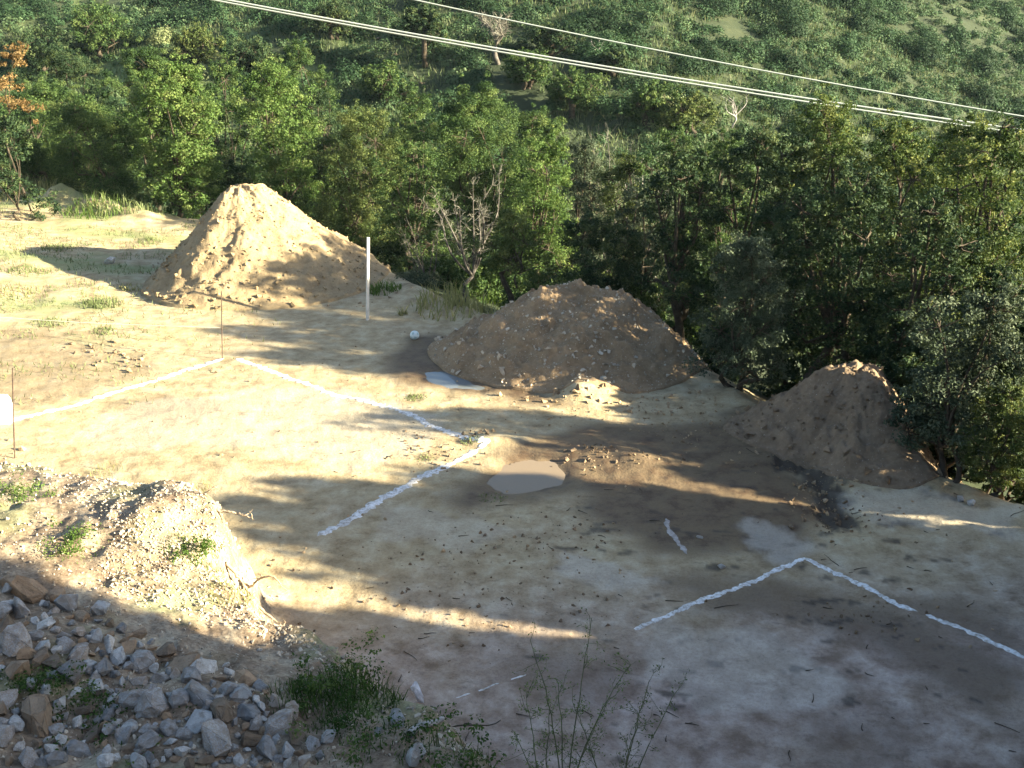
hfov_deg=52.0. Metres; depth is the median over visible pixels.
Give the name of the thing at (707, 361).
shrub
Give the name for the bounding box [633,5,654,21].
hillside bush
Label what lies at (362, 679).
grass clump
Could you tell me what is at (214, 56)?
hillside bush
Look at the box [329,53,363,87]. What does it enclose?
hillside bush
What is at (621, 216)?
tree
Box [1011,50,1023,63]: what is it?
hillside bush
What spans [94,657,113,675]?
rubble stone
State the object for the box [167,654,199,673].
rubble stone
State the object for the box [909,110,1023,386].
tree
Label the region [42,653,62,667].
rubble stone
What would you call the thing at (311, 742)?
rubble stone
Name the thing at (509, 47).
hillside bush
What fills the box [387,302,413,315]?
weed
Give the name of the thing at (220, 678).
rubble stone
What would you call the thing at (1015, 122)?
hillside bush
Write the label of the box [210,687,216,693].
rubble stone
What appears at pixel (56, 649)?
rubble stone
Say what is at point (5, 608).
rubble stone
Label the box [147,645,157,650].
rubble stone
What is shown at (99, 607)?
rubble stone
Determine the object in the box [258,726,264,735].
rubble stone
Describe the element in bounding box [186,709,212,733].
rubble stone
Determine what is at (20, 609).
rubble stone
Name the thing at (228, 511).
root
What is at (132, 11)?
hillside bush
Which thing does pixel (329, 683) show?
grass clump
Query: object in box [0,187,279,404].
sparse grass
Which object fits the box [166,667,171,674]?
rubble stone
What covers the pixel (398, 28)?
hillside bush
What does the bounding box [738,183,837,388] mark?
tree
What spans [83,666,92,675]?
rubble stone
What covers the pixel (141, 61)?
hillside bush
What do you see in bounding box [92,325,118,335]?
weed
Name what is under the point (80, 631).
rubble stone
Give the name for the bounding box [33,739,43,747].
rubble stone
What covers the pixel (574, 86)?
cork oak
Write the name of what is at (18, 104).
hillside bush
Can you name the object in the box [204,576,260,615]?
grass clump
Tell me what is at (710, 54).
hillside bush
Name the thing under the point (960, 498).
stone
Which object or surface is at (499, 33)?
dead tree
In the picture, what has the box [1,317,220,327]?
string
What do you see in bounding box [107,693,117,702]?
rubble stone
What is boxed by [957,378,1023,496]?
shrub
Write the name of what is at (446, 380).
puddle
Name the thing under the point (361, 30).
hillside bush
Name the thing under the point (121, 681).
rubble stone
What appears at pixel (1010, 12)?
hillside bush
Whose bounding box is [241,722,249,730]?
rubble stone
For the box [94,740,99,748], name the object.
rubble stone
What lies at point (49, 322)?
weed
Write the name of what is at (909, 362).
shrub
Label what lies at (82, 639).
rubble stone
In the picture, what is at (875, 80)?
hillside bush
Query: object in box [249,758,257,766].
rubble stone
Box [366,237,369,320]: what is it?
wooden post
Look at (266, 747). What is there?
rubble stone
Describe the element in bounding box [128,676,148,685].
rubble stone
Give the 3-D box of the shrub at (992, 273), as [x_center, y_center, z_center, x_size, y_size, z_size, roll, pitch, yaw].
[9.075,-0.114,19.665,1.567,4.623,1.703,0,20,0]
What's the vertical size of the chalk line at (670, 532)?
0.053 m
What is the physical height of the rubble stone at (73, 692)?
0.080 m
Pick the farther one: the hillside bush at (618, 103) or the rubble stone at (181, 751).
the hillside bush at (618, 103)
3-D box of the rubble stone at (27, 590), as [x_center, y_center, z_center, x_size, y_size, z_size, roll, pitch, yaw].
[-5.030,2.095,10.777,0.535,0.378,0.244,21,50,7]
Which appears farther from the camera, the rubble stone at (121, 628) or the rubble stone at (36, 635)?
the rubble stone at (121, 628)
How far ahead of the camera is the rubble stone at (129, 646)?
9.89 m
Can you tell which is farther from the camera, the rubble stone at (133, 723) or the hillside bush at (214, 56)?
the hillside bush at (214, 56)
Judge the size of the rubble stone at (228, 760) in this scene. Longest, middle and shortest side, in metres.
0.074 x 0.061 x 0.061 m
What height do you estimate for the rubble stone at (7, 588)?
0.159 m
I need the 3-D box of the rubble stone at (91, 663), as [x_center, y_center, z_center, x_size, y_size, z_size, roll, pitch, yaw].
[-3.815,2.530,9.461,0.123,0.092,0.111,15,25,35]
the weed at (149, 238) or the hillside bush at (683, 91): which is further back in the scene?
the hillside bush at (683, 91)
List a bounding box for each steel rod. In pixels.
[12,368,15,457]
[221,291,222,358]
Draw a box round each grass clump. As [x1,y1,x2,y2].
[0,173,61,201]
[0,469,62,506]
[0,659,99,713]
[35,516,110,563]
[39,684,196,767]
[62,190,129,220]
[81,184,159,218]
[87,463,122,477]
[104,564,154,592]
[160,528,224,573]
[195,480,211,492]
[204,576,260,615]
[258,652,370,728]
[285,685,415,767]
[287,627,409,731]
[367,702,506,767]
[369,278,401,295]
[411,275,503,321]
[449,277,513,305]
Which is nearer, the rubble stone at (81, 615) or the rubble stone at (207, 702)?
the rubble stone at (207, 702)
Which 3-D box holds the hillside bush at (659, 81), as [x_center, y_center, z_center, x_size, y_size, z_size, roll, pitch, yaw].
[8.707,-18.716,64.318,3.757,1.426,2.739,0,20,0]
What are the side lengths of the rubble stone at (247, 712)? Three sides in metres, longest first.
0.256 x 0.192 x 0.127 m
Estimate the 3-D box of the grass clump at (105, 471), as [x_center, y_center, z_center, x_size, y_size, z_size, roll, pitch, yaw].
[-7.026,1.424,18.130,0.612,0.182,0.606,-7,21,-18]
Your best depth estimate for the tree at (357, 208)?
36.66 m
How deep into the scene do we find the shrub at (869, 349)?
20.54 m
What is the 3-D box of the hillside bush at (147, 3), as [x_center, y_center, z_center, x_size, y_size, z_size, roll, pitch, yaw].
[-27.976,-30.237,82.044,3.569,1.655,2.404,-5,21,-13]
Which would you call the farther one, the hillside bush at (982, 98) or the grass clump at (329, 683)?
the hillside bush at (982, 98)
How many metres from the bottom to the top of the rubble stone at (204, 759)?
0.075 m
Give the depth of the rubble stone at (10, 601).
10.28 m
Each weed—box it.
[0,286,35,300]
[6,263,50,276]
[29,316,66,327]
[40,243,71,251]
[78,291,122,308]
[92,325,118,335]
[119,282,139,291]
[137,236,160,244]
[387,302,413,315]
[405,392,426,400]
[414,452,436,461]
[461,435,479,443]
[478,493,507,501]
[501,670,566,767]
[514,607,639,767]
[568,658,689,767]
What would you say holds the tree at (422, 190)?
on the ground at (750, 690)
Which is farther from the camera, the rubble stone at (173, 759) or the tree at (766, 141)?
the tree at (766, 141)
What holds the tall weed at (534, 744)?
on the ground at (750, 690)
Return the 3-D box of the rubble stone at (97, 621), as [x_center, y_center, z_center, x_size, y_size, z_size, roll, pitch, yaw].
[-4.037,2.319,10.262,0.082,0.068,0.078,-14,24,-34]
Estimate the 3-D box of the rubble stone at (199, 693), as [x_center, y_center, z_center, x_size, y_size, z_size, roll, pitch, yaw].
[-2.692,2.652,8.978,0.364,0.227,0.180,18,26,40]
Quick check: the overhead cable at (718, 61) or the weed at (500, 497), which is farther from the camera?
the overhead cable at (718, 61)
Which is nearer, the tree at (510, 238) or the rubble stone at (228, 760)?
the rubble stone at (228, 760)
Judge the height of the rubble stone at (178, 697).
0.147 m
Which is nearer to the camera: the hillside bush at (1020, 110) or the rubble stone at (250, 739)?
the rubble stone at (250, 739)
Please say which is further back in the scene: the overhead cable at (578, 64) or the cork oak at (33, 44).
the cork oak at (33, 44)
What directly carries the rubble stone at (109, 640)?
on the ground at (750, 690)
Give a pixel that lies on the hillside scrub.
(812, 44)
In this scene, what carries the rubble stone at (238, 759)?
on the ground at (750, 690)
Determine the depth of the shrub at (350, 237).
37.56 m
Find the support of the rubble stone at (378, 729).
on the ground at (750, 690)
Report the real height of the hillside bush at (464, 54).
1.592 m
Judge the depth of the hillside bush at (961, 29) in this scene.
88.52 m
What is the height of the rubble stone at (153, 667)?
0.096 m
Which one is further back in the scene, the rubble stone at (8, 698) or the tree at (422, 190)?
the tree at (422, 190)
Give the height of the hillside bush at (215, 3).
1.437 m
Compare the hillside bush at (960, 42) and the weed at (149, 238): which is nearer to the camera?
the weed at (149, 238)
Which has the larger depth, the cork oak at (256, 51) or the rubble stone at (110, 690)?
the cork oak at (256, 51)
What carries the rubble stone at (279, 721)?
on the ground at (750, 690)
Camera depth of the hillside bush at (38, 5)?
80.36 m
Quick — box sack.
[0,394,12,424]
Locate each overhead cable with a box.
[212,0,1017,133]
[225,0,1023,129]
[414,0,1023,116]
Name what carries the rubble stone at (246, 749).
on the ground at (750, 690)
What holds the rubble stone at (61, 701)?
on the ground at (750, 690)
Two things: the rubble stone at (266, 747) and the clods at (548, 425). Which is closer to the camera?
the rubble stone at (266, 747)
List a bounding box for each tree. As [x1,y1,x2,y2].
[0,38,121,188]
[0,41,46,210]
[0,71,97,187]
[0,113,61,220]
[37,85,146,202]
[88,36,200,211]
[113,52,227,218]
[191,46,263,189]
[224,54,338,221]
[256,32,347,222]
[274,78,352,222]
[300,99,408,252]
[365,85,465,256]
[365,139,450,270]
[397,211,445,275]
[412,71,542,273]
[415,164,506,300]
[467,203,557,301]
[472,10,513,64]
[488,124,581,287]
[489,102,574,280]
[538,123,622,283]
[542,202,650,304]
[558,123,685,272]
[591,151,664,294]
[604,176,679,323]
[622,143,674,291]
[630,122,726,321]
[633,141,725,338]
[679,228,810,391]
[683,104,832,378]
[687,127,768,347]
[714,94,747,127]
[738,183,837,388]
[752,83,907,362]
[767,156,900,382]
[831,108,980,366]
[848,176,997,396]
[883,269,1023,483]
[888,112,1017,348]
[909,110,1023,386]
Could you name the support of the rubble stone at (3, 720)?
on the ground at (750, 690)
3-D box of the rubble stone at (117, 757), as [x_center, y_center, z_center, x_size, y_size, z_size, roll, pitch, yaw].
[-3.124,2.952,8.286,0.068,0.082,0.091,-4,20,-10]
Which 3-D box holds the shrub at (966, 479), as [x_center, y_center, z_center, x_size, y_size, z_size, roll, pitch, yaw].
[8.606,0.853,19.477,1.550,2.227,1.380,0,20,0]
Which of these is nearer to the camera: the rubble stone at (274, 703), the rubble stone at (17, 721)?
the rubble stone at (17, 721)
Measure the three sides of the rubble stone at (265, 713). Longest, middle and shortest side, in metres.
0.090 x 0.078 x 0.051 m
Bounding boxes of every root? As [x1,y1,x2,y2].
[203,482,219,496]
[216,509,253,519]
[225,562,259,599]
[238,573,287,590]
[256,604,285,625]
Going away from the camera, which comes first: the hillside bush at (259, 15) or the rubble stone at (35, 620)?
the rubble stone at (35, 620)
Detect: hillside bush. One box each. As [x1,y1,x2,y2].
[0,0,13,9]
[0,0,34,19]
[2,81,35,114]
[6,56,29,66]
[8,65,45,86]
[9,0,44,3]
[25,0,62,14]
[44,9,73,24]
[64,36,116,56]
[112,8,143,23]
[122,15,155,44]
[131,0,165,7]
[135,51,178,70]
[144,26,177,44]
[161,8,198,25]
[178,57,197,65]
[192,48,247,78]
[201,0,233,19]
[202,0,232,7]
[211,71,264,94]
[215,58,250,75]
[216,25,246,51]
[248,0,286,22]
[260,63,312,91]
[268,6,289,24]
[272,12,301,33]
[277,32,326,63]
[288,0,314,21]
[302,4,353,23]
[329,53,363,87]
[343,54,367,71]
[345,8,380,37]
[351,52,381,69]
[367,64,412,95]
[387,12,417,39]
[406,0,450,8]
[415,29,448,48]
[418,110,452,136]
[435,130,506,170]
[444,0,495,9]
[452,42,487,68]
[463,62,495,89]
[467,22,506,41]
[482,2,508,16]
[482,119,517,142]
[497,39,518,55]
[501,2,538,24]
[505,72,523,83]
[512,35,558,54]
[521,14,591,38]
[528,1,555,16]
[544,97,565,110]
[561,1,628,30]
[567,92,602,107]
[573,38,610,66]
[576,26,629,55]
[577,85,636,115]
[580,2,608,21]
[598,12,654,38]
[611,32,653,55]
[626,66,682,89]
[630,0,669,6]
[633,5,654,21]
[640,86,683,130]
[666,0,738,14]
[667,35,715,75]
[670,84,696,99]
[676,17,700,30]
[689,33,717,48]
[696,40,731,73]
[713,35,739,51]
[719,0,741,9]
[731,35,768,59]
[732,0,763,13]
[733,132,762,159]
[740,96,791,117]
[747,4,774,20]
[747,78,798,105]
[752,0,812,23]
[754,21,782,41]
[765,38,808,70]
[767,78,798,93]
[770,6,810,36]
[780,109,827,140]
[784,91,847,119]
[814,0,842,9]
[821,75,855,95]
[826,0,870,8]
[829,59,859,78]
[832,36,862,57]
[838,26,872,48]
[840,1,876,31]
[842,0,887,14]
[846,78,869,91]
[859,70,887,89]
[867,118,884,134]
[875,3,908,23]
[876,26,916,48]
[877,0,907,11]
[881,64,907,82]
[887,102,928,123]
[895,88,953,121]
[899,123,958,153]
[901,28,946,65]
[912,86,941,103]
[915,26,937,37]
[937,0,956,4]
[939,118,977,143]
[941,41,972,57]
[945,30,1000,60]
[946,23,970,39]
[947,5,966,16]
[958,48,1001,74]
[958,76,999,104]
[982,0,1015,8]
[996,3,1023,20]
[999,17,1021,33]
[1001,116,1022,134]
[1009,93,1023,106]
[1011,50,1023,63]
[1012,29,1023,45]
[1012,104,1023,120]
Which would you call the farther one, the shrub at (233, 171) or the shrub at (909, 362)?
the shrub at (233, 171)
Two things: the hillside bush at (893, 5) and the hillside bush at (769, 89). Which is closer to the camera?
the hillside bush at (769, 89)
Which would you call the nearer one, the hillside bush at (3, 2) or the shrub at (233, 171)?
the shrub at (233, 171)
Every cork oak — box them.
[1,18,84,78]
[67,0,134,58]
[167,17,226,67]
[225,34,284,75]
[302,0,359,39]
[355,59,418,103]
[398,3,447,67]
[500,46,551,89]
[528,20,577,56]
[544,65,611,118]
[595,46,628,77]
[619,73,681,129]
[657,90,719,137]
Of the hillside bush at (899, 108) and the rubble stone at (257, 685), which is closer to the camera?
the rubble stone at (257, 685)
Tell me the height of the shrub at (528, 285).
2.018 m
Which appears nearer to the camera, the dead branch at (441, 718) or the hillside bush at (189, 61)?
the dead branch at (441, 718)
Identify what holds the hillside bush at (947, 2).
on the ground at (750, 690)
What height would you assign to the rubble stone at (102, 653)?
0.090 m
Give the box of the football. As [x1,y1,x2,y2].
[410,331,418,339]
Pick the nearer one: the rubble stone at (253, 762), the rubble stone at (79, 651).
the rubble stone at (253, 762)
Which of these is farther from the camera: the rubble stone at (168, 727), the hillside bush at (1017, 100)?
the hillside bush at (1017, 100)
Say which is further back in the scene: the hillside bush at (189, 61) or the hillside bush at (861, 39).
the hillside bush at (861, 39)
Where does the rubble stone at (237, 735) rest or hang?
on the ground at (750, 690)
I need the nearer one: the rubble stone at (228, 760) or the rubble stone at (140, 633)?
the rubble stone at (228, 760)
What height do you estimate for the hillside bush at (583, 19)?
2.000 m
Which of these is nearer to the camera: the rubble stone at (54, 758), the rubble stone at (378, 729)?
the rubble stone at (54, 758)
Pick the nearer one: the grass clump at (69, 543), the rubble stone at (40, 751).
the rubble stone at (40, 751)
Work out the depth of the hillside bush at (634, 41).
67.92 m
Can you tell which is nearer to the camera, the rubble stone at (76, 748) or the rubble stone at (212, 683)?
the rubble stone at (76, 748)
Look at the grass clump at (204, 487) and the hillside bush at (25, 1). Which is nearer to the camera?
the grass clump at (204, 487)
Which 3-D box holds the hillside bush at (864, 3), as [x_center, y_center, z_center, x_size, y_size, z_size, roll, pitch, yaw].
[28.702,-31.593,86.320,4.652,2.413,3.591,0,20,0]
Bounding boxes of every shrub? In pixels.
[0,158,86,189]
[56,163,151,205]
[198,153,268,215]
[276,179,330,218]
[308,208,377,256]
[365,228,440,274]
[390,250,479,291]
[394,265,445,290]
[443,240,533,303]
[494,264,557,308]
[626,277,678,320]
[659,294,722,365]
[693,316,747,382]
[758,323,835,396]
[777,317,863,392]
[854,276,936,397]
[883,325,946,459]
[918,362,980,478]
[934,373,1003,480]
[952,254,1023,405]
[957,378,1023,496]
[968,322,1023,500]
[976,424,1023,502]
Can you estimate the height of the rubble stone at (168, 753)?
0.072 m
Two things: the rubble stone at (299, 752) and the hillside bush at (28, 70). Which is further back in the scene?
the hillside bush at (28, 70)
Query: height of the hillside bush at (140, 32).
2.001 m
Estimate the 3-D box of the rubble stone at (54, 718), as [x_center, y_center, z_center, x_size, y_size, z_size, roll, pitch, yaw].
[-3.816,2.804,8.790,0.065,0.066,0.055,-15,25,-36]
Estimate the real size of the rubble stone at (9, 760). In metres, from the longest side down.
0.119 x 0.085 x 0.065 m
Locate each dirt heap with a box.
[141,183,390,310]
[427,278,714,393]
[723,360,942,489]
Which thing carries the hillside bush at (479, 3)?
on the ground at (750, 690)
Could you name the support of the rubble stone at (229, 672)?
on the ground at (750, 690)
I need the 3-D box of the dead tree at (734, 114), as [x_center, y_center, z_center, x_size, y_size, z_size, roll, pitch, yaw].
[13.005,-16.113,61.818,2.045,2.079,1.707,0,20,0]
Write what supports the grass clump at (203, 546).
on the ground at (750, 690)
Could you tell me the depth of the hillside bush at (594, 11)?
72.03 m
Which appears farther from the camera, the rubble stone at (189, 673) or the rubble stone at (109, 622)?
the rubble stone at (109, 622)
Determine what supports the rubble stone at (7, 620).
on the ground at (750, 690)
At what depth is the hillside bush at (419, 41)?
68.81 m
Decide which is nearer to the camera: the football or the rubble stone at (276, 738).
the rubble stone at (276, 738)
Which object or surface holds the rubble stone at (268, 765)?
on the ground at (750, 690)
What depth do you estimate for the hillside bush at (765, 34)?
74.74 m
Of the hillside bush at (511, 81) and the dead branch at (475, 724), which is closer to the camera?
the dead branch at (475, 724)
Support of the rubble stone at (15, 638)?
on the ground at (750, 690)
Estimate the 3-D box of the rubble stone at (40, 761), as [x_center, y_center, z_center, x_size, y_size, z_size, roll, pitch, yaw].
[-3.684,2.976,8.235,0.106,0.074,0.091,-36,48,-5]
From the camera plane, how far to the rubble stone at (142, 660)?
9.62 m
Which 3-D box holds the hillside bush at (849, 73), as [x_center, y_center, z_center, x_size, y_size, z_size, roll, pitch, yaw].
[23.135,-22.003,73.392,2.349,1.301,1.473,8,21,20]
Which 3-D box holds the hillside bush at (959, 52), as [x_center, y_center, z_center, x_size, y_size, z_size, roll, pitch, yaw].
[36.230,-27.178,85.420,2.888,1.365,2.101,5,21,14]
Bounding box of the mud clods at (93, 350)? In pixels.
[61,342,934,672]
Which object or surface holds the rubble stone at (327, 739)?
on the ground at (750, 690)
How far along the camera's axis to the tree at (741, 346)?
20.78 m
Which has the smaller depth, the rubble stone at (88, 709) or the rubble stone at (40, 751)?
the rubble stone at (40, 751)
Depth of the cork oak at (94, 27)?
72.98 m
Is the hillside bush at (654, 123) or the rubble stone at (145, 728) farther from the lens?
the hillside bush at (654, 123)
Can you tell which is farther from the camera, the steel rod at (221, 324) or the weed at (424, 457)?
the steel rod at (221, 324)
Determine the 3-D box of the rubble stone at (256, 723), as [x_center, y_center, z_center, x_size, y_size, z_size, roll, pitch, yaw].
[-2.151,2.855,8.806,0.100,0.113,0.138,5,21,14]
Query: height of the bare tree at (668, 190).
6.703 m
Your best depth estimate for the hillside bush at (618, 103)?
61.90 m
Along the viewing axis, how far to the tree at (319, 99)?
43.58 m
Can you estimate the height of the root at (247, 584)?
0.236 m
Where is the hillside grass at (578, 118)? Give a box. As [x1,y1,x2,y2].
[0,0,1023,353]
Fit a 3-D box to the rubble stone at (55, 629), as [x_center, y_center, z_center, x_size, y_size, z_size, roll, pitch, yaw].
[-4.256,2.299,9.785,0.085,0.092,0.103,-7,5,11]
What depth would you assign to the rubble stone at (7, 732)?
8.38 m
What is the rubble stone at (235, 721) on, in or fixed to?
on the ground at (750, 690)
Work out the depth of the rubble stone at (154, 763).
8.21 m
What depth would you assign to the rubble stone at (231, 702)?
8.91 m
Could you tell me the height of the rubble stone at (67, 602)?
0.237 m
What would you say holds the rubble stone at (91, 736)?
on the ground at (750, 690)
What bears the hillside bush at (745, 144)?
on the ground at (750, 690)
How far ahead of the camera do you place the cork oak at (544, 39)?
66.16 m
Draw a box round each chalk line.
[14,358,223,421]
[235,358,489,535]
[456,675,524,697]
[634,557,1023,657]
[664,519,686,553]
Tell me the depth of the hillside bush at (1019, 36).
95.92 m
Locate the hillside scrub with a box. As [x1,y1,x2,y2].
[0,0,1023,331]
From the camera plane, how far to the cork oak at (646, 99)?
59.16 m
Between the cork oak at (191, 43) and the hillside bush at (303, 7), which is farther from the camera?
the hillside bush at (303, 7)
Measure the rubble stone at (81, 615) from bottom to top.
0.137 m
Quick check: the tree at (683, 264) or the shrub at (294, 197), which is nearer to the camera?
the tree at (683, 264)
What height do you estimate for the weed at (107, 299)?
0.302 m
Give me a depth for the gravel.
11.40 m
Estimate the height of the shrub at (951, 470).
2.401 m
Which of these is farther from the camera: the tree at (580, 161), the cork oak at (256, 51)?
the cork oak at (256, 51)
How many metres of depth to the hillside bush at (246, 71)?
68.58 m
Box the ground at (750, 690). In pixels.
[0,0,1023,767]
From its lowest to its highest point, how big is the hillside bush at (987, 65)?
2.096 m
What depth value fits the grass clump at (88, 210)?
37.79 m
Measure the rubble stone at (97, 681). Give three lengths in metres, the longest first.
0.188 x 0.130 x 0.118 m
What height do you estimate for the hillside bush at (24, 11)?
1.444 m
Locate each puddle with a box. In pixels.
[425,371,484,389]
[487,460,564,493]
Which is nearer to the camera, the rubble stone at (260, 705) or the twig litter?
the rubble stone at (260, 705)
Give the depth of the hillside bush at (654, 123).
60.14 m
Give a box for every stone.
[0,575,49,603]
[0,602,11,618]
[0,614,14,631]
[0,622,32,656]
[0,688,17,708]
[0,701,6,715]
[0,717,9,724]
[0,724,14,747]
[1,582,11,592]
[1,599,12,610]
[4,755,13,766]
[5,660,30,679]
[8,714,24,731]
[11,707,19,714]
[13,596,29,618]
[13,741,24,750]
[16,646,36,659]
[18,746,38,767]
[21,694,52,737]
[26,677,37,688]
[28,630,43,640]
[30,647,49,670]
[31,616,39,624]
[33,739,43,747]
[34,640,49,651]
[34,755,47,766]
[35,748,43,755]
[36,616,55,629]
[39,683,50,694]
[41,612,48,619]
[42,601,49,607]
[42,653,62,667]
[43,736,51,742]
[44,586,65,603]
[44,744,58,752]
[44,751,67,766]
[46,670,57,678]
[48,723,64,735]
[49,607,59,613]
[49,626,60,633]
[51,645,62,653]
[52,696,65,712]
[52,715,60,721]
[53,594,77,610]
[53,617,58,625]
[55,734,66,745]
[56,631,72,637]
[57,636,74,653]
[57,657,87,684]
[60,712,67,719]
[65,615,73,618]
[66,739,91,756]
[67,619,75,625]
[68,643,88,660]
[68,687,81,698]
[71,626,85,636]
[72,715,82,728]
[74,609,89,621]
[75,705,98,715]
[78,637,87,642]
[83,659,96,668]
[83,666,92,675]
[83,724,100,743]
[88,678,103,693]
[89,628,102,642]
[89,669,100,679]
[90,600,110,614]
[94,619,102,623]
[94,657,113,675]
[94,715,101,723]
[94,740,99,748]
[95,689,105,696]
[96,753,113,767]
[98,650,108,656]
[100,739,107,748]
[101,707,114,721]
[102,723,115,734]
[102,744,110,753]
[104,256,115,263]
[104,634,114,653]
[105,618,114,627]
[105,631,114,636]
[106,688,114,693]
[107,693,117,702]
[110,646,126,665]
[110,670,120,677]
[111,719,122,726]
[113,753,120,761]
[115,727,122,738]
[116,622,126,633]
[116,725,131,743]
[118,689,146,708]
[119,637,128,642]
[119,676,124,686]
[119,743,135,752]
[120,719,138,734]
[122,639,136,653]
[122,661,133,669]
[125,633,133,637]
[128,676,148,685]
[129,752,147,767]
[130,649,154,673]
[131,627,146,638]
[133,748,146,753]
[134,687,170,718]
[135,729,161,749]
[137,640,143,646]
[138,724,158,734]
[142,750,154,763]
[147,638,154,644]
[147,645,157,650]
[148,662,158,672]
[148,684,156,688]
[149,673,169,683]
[150,759,159,767]
[156,641,176,657]
[159,718,177,736]
[161,712,171,719]
[163,738,177,744]
[164,749,172,757]
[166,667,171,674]
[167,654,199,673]
[168,688,189,708]
[169,667,180,679]
[169,755,181,762]
[173,746,191,756]
[175,727,192,739]
[180,666,201,683]
[181,710,188,717]
[183,757,194,767]
[184,679,213,706]
[185,651,198,654]
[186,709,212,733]
[190,659,217,674]
[195,755,214,764]
[201,718,231,756]
[205,699,212,709]
[210,679,216,686]
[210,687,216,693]
[210,696,232,722]
[211,761,217,767]
[212,676,226,680]
[218,681,237,695]
[224,667,234,676]
[224,756,232,762]
[227,700,235,706]
[229,683,251,701]
[231,717,237,726]
[231,743,238,751]
[233,753,244,766]
[234,669,256,686]
[234,732,240,738]
[237,704,260,721]
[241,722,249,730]
[241,732,261,746]
[243,747,250,751]
[249,714,262,730]
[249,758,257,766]
[251,679,268,691]
[252,694,259,703]
[256,701,265,710]
[256,734,277,760]
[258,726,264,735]
[263,709,292,736]
[263,711,269,717]
[263,762,271,767]
[269,693,283,706]
[272,733,280,744]
[272,754,283,762]
[282,741,294,757]
[283,757,290,767]
[285,700,298,720]
[288,728,305,744]
[293,749,303,755]
[298,754,310,767]
[305,735,320,750]
[315,750,324,759]
[320,729,335,743]
[374,727,382,733]
[390,708,404,727]
[405,742,425,766]
[410,681,423,702]
[957,495,963,501]
[967,499,975,505]
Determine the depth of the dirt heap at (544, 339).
22.69 m
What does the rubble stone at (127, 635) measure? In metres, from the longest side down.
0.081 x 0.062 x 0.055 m
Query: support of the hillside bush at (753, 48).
on the ground at (750, 690)
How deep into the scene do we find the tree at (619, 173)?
35.55 m
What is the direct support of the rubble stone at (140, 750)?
on the ground at (750, 690)
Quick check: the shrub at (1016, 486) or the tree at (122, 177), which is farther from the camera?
the tree at (122, 177)
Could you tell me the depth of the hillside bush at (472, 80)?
64.23 m
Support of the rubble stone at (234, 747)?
on the ground at (750, 690)
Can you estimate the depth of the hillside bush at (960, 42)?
85.67 m
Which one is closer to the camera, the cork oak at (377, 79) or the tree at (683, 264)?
the tree at (683, 264)
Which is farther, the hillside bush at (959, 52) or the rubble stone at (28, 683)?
the hillside bush at (959, 52)
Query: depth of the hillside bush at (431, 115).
60.55 m
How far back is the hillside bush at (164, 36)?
73.14 m
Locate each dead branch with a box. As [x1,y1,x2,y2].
[406,716,444,737]
[449,720,500,728]
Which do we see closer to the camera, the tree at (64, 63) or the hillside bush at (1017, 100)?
the tree at (64, 63)
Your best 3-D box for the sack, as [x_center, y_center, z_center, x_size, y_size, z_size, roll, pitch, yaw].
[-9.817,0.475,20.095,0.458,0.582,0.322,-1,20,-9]
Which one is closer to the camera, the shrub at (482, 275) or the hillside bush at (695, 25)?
the shrub at (482, 275)
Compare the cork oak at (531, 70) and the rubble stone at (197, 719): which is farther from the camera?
the cork oak at (531, 70)
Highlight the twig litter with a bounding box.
[334,422,1023,760]
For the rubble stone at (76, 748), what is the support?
on the ground at (750, 690)
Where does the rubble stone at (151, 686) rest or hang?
on the ground at (750, 690)
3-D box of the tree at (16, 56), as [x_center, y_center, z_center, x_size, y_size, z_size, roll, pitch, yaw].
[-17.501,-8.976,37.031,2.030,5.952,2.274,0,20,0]
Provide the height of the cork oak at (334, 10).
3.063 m
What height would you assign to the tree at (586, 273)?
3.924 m
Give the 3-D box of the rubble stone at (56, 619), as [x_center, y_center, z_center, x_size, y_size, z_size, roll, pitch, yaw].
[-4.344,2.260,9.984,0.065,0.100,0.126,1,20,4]
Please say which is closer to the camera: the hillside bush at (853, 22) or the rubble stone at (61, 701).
the rubble stone at (61, 701)
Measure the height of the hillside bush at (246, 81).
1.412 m
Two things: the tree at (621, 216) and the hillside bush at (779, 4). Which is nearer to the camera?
the tree at (621, 216)
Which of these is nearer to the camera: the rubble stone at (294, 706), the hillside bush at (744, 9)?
the rubble stone at (294, 706)
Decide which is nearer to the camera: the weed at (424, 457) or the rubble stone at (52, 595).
the rubble stone at (52, 595)
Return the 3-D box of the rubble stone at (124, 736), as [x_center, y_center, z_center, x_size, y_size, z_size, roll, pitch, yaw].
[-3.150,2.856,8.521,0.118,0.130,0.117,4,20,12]
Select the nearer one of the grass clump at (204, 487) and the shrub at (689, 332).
the grass clump at (204, 487)
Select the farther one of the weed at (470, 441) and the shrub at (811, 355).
the shrub at (811, 355)
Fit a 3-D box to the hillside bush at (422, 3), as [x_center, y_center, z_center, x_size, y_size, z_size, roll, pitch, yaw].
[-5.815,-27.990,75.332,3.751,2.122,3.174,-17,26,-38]
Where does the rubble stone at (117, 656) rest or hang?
on the ground at (750, 690)
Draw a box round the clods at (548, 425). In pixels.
[0,249,1020,767]
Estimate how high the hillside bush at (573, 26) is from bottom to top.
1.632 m
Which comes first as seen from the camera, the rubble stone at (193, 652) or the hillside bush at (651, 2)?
the rubble stone at (193, 652)
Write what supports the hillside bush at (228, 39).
on the ground at (750, 690)
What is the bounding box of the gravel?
[0,461,493,767]
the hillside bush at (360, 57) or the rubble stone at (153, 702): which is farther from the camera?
the hillside bush at (360, 57)
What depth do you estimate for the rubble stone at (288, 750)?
8.55 m
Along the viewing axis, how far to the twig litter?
13.85 m
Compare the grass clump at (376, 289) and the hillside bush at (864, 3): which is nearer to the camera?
the grass clump at (376, 289)
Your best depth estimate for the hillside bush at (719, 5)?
76.86 m

